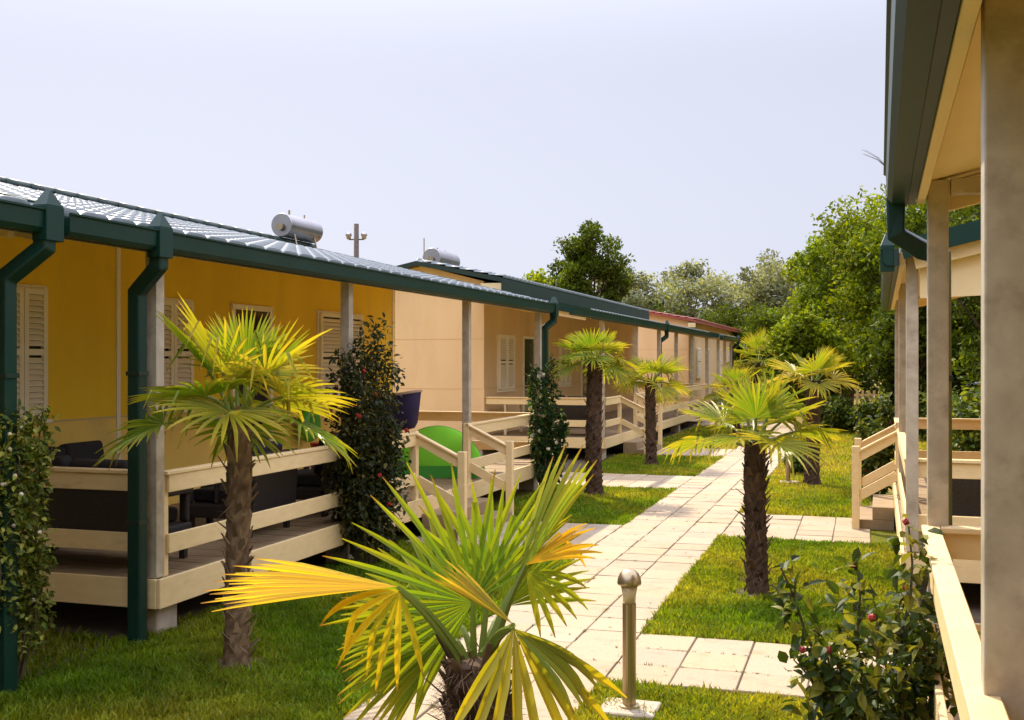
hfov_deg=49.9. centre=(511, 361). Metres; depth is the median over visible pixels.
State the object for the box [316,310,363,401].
window
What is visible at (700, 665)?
walkway
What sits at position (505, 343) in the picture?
window
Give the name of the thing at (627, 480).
walkway
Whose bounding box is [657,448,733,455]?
walkway
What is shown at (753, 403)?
fan palm
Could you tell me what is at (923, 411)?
border shrub
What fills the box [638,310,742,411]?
bungalow
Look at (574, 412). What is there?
rattan sofa
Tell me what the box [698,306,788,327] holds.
hedge tree
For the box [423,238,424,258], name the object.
antenna rod
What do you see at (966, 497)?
rattan sofa
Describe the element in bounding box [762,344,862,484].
fan palm
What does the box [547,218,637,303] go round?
evergreen tree
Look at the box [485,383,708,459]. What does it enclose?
porch deck
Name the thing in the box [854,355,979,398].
hedge tree
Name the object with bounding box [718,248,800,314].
poplar tree
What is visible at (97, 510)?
rattan sofa
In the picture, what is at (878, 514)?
porch deck
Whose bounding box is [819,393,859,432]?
border shrub
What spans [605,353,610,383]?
window
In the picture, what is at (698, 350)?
window
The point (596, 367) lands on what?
fan palm
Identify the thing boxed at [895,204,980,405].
broadleaf tree
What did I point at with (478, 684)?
fan palm
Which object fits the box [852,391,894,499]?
garden shrub
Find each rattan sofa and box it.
[17,440,103,459]
[17,455,192,557]
[552,395,586,427]
[952,479,980,516]
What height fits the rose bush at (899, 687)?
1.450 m
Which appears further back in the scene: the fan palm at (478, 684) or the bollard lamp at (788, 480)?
the bollard lamp at (788, 480)
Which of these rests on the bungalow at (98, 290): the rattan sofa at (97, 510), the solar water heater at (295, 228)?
the solar water heater at (295, 228)
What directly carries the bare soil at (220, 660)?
on the ground at (876, 536)
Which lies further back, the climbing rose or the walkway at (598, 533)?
the walkway at (598, 533)
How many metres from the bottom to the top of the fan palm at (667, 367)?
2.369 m
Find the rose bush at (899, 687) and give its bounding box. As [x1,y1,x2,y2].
[769,514,980,719]
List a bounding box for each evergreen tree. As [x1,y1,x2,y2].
[522,268,557,284]
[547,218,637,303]
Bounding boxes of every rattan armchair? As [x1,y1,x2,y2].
[188,441,297,537]
[296,432,340,516]
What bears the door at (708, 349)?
in the bungalow at (720, 342)
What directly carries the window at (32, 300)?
in the bungalow at (98, 290)
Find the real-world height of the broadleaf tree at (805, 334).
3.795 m
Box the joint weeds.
[343,480,883,719]
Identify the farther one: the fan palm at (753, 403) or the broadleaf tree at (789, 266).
the broadleaf tree at (789, 266)
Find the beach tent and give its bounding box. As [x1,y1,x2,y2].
[393,426,484,477]
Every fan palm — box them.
[94,292,357,667]
[203,443,626,719]
[548,327,641,495]
[611,351,694,464]
[658,368,847,594]
[698,365,763,435]
[722,326,778,391]
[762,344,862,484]
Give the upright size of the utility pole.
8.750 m
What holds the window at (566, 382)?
in the bungalow at (428, 338)
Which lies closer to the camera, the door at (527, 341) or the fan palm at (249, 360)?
the fan palm at (249, 360)
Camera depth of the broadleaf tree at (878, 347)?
30.77 m
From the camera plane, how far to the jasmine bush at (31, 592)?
6.97 m
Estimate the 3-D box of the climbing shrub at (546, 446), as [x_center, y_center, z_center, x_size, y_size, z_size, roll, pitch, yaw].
[0.557,0.979,17.669,0.796,2.264,0.838,0,0,18]
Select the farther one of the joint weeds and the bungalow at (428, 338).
the bungalow at (428, 338)
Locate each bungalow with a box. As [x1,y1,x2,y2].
[0,176,558,641]
[395,258,713,455]
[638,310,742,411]
[880,219,980,551]
[883,0,1023,719]
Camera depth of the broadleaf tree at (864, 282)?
37.59 m
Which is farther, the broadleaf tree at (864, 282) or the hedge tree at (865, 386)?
the hedge tree at (865, 386)
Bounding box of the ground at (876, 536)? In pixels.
[12,374,923,719]
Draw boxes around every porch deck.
[17,411,538,633]
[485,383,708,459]
[852,417,980,583]
[922,525,1008,719]
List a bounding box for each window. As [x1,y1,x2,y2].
[17,283,52,424]
[164,297,193,413]
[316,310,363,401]
[497,334,515,391]
[558,339,571,386]
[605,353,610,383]
[696,348,701,378]
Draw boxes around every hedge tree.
[640,296,687,314]
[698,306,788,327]
[754,310,882,396]
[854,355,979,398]
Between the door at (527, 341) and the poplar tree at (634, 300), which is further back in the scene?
the poplar tree at (634, 300)
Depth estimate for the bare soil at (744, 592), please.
9.99 m
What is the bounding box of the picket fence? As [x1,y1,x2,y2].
[778,390,880,409]
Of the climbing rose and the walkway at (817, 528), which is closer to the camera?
the climbing rose
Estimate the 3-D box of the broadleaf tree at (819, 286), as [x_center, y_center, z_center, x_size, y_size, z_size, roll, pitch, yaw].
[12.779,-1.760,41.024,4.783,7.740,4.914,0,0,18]
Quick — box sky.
[0,0,919,313]
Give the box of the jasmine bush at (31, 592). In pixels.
[0,398,60,681]
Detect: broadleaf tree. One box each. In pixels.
[695,297,790,382]
[732,306,791,383]
[760,309,865,427]
[776,233,837,323]
[790,212,885,406]
[811,149,925,392]
[843,183,980,395]
[849,303,978,404]
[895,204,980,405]
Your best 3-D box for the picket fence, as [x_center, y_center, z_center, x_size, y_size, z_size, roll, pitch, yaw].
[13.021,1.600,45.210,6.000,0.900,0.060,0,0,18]
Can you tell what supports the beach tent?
on the porch deck at (91, 568)
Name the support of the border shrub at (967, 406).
on the ground at (876, 536)
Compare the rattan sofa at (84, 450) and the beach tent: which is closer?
the rattan sofa at (84, 450)
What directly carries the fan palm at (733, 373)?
on the ground at (876, 536)
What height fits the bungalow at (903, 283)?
4.227 m
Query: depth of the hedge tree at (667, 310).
73.25 m
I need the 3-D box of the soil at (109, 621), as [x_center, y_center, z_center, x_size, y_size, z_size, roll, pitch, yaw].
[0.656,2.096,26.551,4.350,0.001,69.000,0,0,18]
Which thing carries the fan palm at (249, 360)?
on the bare soil at (220, 660)
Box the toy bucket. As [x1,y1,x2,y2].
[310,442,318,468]
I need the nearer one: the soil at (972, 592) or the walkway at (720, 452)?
the soil at (972, 592)
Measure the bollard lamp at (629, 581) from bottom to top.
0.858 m
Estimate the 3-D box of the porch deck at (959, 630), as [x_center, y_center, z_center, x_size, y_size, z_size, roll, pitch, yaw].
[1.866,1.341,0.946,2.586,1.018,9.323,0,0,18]
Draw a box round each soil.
[18,404,721,677]
[217,657,269,671]
[731,588,770,595]
[913,580,980,622]
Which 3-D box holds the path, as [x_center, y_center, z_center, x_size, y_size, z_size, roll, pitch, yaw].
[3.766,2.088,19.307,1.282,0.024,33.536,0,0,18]
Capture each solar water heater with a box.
[271,210,322,247]
[425,248,459,265]
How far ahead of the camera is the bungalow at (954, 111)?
2.75 m
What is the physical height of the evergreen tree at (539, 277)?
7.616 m
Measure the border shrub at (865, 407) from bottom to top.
1.303 m
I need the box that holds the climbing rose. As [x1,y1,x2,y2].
[321,312,411,564]
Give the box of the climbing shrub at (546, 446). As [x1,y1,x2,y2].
[523,353,570,490]
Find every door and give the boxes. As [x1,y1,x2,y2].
[230,303,272,442]
[522,336,533,427]
[581,350,586,395]
[708,349,708,393]
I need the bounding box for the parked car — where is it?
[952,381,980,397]
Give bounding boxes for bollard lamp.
[596,569,661,719]
[780,454,796,483]
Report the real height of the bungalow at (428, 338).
4.413 m
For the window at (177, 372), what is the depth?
12.69 m
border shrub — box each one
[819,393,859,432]
[848,395,894,431]
[919,384,967,439]
[952,381,980,451]
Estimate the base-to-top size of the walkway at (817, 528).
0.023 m
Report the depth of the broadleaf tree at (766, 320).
57.83 m
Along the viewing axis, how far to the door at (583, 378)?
32.71 m
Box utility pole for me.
[345,224,366,257]
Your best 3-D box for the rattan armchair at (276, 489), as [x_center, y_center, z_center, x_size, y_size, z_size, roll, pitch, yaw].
[-2.607,1.205,10.641,0.799,0.861,0.820,0,0,18]
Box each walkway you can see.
[406,521,621,549]
[518,472,693,488]
[609,634,909,698]
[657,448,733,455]
[680,421,855,428]
[722,513,870,543]
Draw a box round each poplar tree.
[592,268,666,310]
[635,258,763,322]
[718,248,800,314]
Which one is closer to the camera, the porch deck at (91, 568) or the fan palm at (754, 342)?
the porch deck at (91, 568)
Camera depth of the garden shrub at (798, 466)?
20.38 m
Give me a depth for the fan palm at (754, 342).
45.16 m
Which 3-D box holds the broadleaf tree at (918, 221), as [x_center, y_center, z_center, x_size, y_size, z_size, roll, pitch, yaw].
[13.639,-2.156,34.223,6.254,8.530,6.873,0,0,38]
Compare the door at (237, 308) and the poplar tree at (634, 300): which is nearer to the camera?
the door at (237, 308)
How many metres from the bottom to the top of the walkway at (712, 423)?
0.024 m
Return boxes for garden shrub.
[782,450,803,474]
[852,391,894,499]
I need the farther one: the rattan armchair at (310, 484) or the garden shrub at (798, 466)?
the garden shrub at (798, 466)
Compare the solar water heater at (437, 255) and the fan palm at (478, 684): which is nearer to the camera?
the fan palm at (478, 684)
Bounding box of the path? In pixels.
[343,427,794,719]
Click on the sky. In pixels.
(486, 132)
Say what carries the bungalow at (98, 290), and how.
on the ground at (876, 536)
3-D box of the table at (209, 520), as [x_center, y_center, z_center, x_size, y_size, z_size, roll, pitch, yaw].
[-3.227,1.425,11.626,0.700,0.420,0.900,0,0,18]

